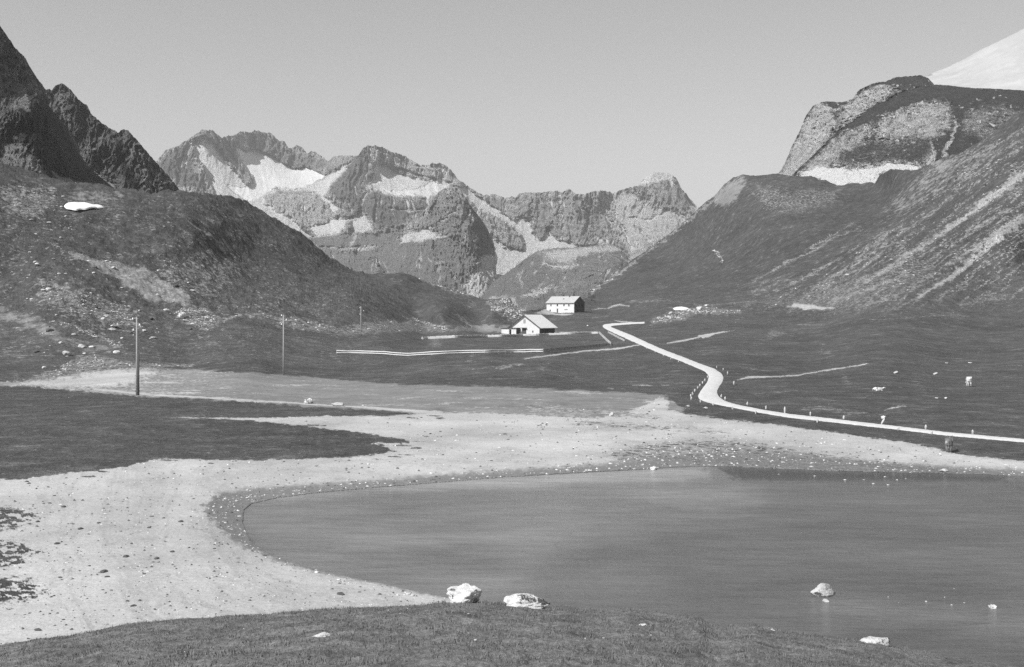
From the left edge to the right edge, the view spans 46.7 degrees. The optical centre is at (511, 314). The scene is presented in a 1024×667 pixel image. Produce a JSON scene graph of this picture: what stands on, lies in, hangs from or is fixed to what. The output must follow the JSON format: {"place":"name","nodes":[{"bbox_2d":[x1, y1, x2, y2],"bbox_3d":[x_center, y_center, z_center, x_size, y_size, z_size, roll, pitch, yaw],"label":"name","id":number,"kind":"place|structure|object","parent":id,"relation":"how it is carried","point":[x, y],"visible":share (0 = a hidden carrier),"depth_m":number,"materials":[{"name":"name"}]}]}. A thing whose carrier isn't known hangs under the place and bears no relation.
{"place":"outdoors","nodes":[
{"label":"outdoors","id":0,"kind":"place"},
{"bbox_2d":[0,26,113,187],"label":"rock buttress","id":1,"kind":"object","parent":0,"point":[36,136],"visible":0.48,"depth_m":742.24,"materials":[{"name":"grey stone"}]},
{"bbox_2d":[45,83,178,193],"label":"serrated ridge","id":2,"kind":"structure","parent":0,"point":[122,159],"depth_m":1096.09,"materials":[{"name":"grey stone"}]},
{"bbox_2d":[0,162,521,369],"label":"grassy hill","id":3,"kind":"structure","parent":0,"point":[258,261],"depth_m":408.81,"materials":[{"name":"grey plant"}]},
{"bbox_2d":[62,351,70,355],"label":"boulder","id":4,"kind":"object","parent":3,"relation":"on","point":[68,353],"visible":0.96,"depth_m":253.64,"materials":[{"name":"stone"}]},
{"bbox_2d":[64,202,103,209],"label":"snow patch","id":5,"kind":"object","parent":3,"relation":"on","point":[75,205],"visible":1,"depth_m":454.32,"materials":[{"name":"white snow"}]},
{"bbox_2d":[178,312,185,318],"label":"boulder","id":6,"kind":"object","parent":3,"relation":"on","point":[182,315],"visible":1,"depth_m":343.88,"materials":[{"name":"white stone"}]},
{"bbox_2d":[156,129,698,278],"bbox_3d":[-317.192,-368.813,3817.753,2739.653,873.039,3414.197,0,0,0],"label":"mountain range","id":7,"kind":"structure","parent":0,"point":[351,212],"depth_m":4382.70,"materials":[{"name":"grey stone"}]},
{"bbox_2d":[368,188,496,297],"bbox_3d":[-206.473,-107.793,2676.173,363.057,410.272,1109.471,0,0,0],"label":"rocky peak","id":8,"kind":"structure","parent":0,"point":[444,238],"depth_m":2711.37,"materials":[{"name":"grey stone"}]},
{"bbox_2d":[0,600,1020,666],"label":"grassy bank","id":9,"kind":"structure","parent":0,"point":[290,653],"depth_m":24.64,"materials":[{"name":"grey plant"}]},
{"bbox_2d":[312,632,330,636],"bbox_3d":[-3.727,6.321,23.250,0.382,0.175,0.241,0,0,14],"label":"boulder","id":10,"kind":"object","parent":9,"relation":"on","point":[322,634],"visible":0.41,"depth_m":23.21,"materials":[{"name":"stone"}]},
{"bbox_2d":[446,583,481,602],"bbox_3d":[-1.415,8.519,35.837,1.056,0.712,0.936,0,0,-23],"label":"boulder","id":11,"kind":"object","parent":9,"relation":"on","point":[465,593],"visible":0.84,"depth_m":35.64,"materials":[{"name":"white stone"}]},
{"bbox_2d":[503,593,549,608],"bbox_3d":[0.454,8.490,34.828,1.438,0.605,0.895,0,0,-9],"label":"boulder","id":12,"kind":"object","parent":9,"relation":"on","point":[532,601],"visible":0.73,"depth_m":34.61,"materials":[{"name":"white stone"}]},
{"bbox_2d":[860,636,889,645],"bbox_3d":[10.771,9.733,35.133,1.010,0.372,0.723,0,0,-34],"label":"boulder","id":13,"kind":"object","parent":9,"relation":"on","point":[885,641],"visible":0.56,"depth_m":34.99,"materials":[{"name":"white stone"}]},
{"bbox_2d":[0,296,1023,644],"bbox_3d":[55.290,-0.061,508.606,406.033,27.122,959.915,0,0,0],"label":"valley floor","id":14,"kind":"structure","parent":0,"point":[104,426],"depth_m":115.10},
{"bbox_2d":[132,317,140,395],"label":"telegraph pole","id":15,"kind":"object","parent":14,"relation":"on","point":[137,373],"visible":0.97,"depth_m":160.53,"materials":[{"name":"white wood"}]},
{"bbox_2d":[281,314,286,374],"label":"telegraph pole","id":16,"kind":"object","parent":14,"relation":"on","point":[283,342],"visible":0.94,"depth_m":218.29,"materials":[{"name":"white wood"}]},
{"bbox_2d":[304,398,312,403],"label":"boulder","id":17,"kind":"object","parent":14,"relation":"on","point":[308,401],"visible":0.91,"depth_m":144.15,"materials":[{"name":"white stone"}]},
{"bbox_2d":[331,402,343,405],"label":"boulder","id":18,"kind":"object","parent":14,"relation":"on","point":[338,404],"visible":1,"depth_m":139.62,"materials":[{"name":"stone"}]},
{"bbox_2d":[352,338,420,349],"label":"rail fence","id":19,"kind":"object","parent":14,"relation":"on","point":[393,341],"visible":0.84,"depth_m":365.27,"materials":[{"name":"grey wood"}]},
{"bbox_2d":[336,348,543,355],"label":"stone wall","id":20,"kind":"structure","parent":14,"relation":"on","point":[419,354],"depth_m":292.56,"materials":[{"name":"grey stone"}]},
{"bbox_2d":[421,334,522,338],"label":"stone wall","id":21,"kind":"structure","parent":14,"relation":"on","point":[469,336],"depth_m":440.07,"materials":[{"name":"white stone"}]},
{"bbox_2d":[501,315,557,335],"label":"barn","id":22,"kind":"structure","parent":14,"relation":"on","point":[528,324],"depth_m":476.88,"materials":[{"name":"paint"}]},
{"bbox_2d":[525,332,598,335],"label":"stone wall","id":23,"kind":"structure","parent":14,"relation":"on","point":[561,333],"depth_m":464.23,"materials":[{"name":"white stone"}]},
{"bbox_2d":[546,295,584,312],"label":"stone house","id":24,"kind":"structure","parent":14,"relation":"on","point":[565,304],"depth_m":645.60,"materials":[{"name":"paint"}]},
{"bbox_2d":[544,343,611,352],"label":"rail fence","id":25,"kind":"object","parent":14,"relation":"on","point":[577,347],"visible":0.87,"depth_m":324.99,"materials":[{"name":"grey wood"}]},
{"bbox_2d":[599,331,610,343],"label":"rail fence","id":26,"kind":"object","parent":14,"relation":"on","point":[605,338],"visible":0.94,"depth_m":404.52,"materials":[{"name":"white wood"}]},
{"bbox_2d":[608,331,624,341],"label":"rail fence","id":27,"kind":"object","parent":14,"relation":"on","point":[616,336],"visible":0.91,"depth_m":415.25,"materials":[{"name":"grey wood"}]},
{"bbox_2d":[673,307,688,309],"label":"snow patch","id":28,"kind":"object","parent":14,"relation":"on","point":[680,308],"visible":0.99,"depth_m":575.71,"materials":[{"name":"white snow"}]},
{"bbox_2d":[872,387,884,390],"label":"cow","id":29,"kind":"object","parent":14,"relation":"on","point":[877,389],"visible":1,"depth_m":165.26},
{"bbox_2d":[945,436,952,451],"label":"cow","id":30,"kind":"object","parent":14,"relation":"on","point":[948,442],"visible":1,"depth_m":92.55},
{"bbox_2d":[965,377,971,385],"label":"cow","id":31,"kind":"object","parent":14,"relation":"on","point":[968,380],"visible":1,"depth_m":184.56},
{"bbox_2d":[0,404,1023,643],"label":"gravel","id":32,"kind":"structure","parent":0,"point":[397,594],"depth_m":73.01,"materials":[{"name":"grey gravel"}]},
{"bbox_2d":[0,0,1023,206],"label":"sky","id":33,"kind":"structure","parent":0,"point":[514,97],"materials":[{"name":"grey"}]},
{"bbox_2d":[480,244,629,310],"bbox_3d":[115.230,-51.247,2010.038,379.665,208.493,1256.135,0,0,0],"label":"foothill","id":34,"kind":"structure","parent":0,"point":[536,280],"depth_m":2073.78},
{"bbox_2d":[243,466,1023,666],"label":"lake","id":35,"kind":"structure","parent":0,"point":[743,546],"depth_m":56.79,"materials":[{"name":"liquid"}]},
{"bbox_2d":[810,583,833,596],"bbox_3d":[12.222,10.884,46.528,0.892,0.651,0.628,0,0,-14],"label":"boulder","id":36,"kind":"object","parent":35,"relation":"in","point":[823,589],"visible":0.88,"depth_m":46.38,"materials":[{"name":"stone"}]},
{"bbox_2d":[988,604,996,608],"bbox_3d":[18.066,10.991,44.529,0.300,0.242,0.310,0,0,33],"label":"boulder","id":37,"kind":"object","parent":35,"relation":"in","point":[993,606],"visible":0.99,"depth_m":44.45,"materials":[{"name":"white stone"}]},
{"bbox_2d":[589,109,1023,312],"bbox_3d":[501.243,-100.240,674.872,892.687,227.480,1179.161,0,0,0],"label":"scree streaked hill","id":38,"kind":"structure","parent":0,"point":[770,238],"depth_m":695.02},
{"bbox_2d":[12,136,1022,376],"bbox_3d":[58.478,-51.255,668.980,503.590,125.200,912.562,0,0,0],"label":"rubble","id":39,"kind":"object","parent":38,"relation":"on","point":[515,316],"visible":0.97,"depth_m":508.66,"materials":[{"name":"stone"}]},
{"bbox_2d":[603,322,1023,441],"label":"road","id":40,"kind":"structure","parent":0,"point":[708,393],"depth_m":145.58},
{"bbox_2d":[779,75,933,175],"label":"limestone crag","id":41,"kind":"structure","parent":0,"point":[823,122],"depth_m":1411.91,"materials":[{"name":"grey stone"}]},
{"bbox_2d":[792,85,1023,184],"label":"cliff band","id":42,"kind":"object","parent":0,"point":[916,127],"visible":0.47,"depth_m":1137.20,"materials":[{"name":"stone"}]},
{"bbox_2d":[926,28,1023,89],"bbox_3d":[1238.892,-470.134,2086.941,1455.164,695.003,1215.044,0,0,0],"label":"slope","id":43,"kind":"structure","parent":0,"point":[998,64],"depth_m":2169.97,"materials":[{"name":"white snow"}]}
]}

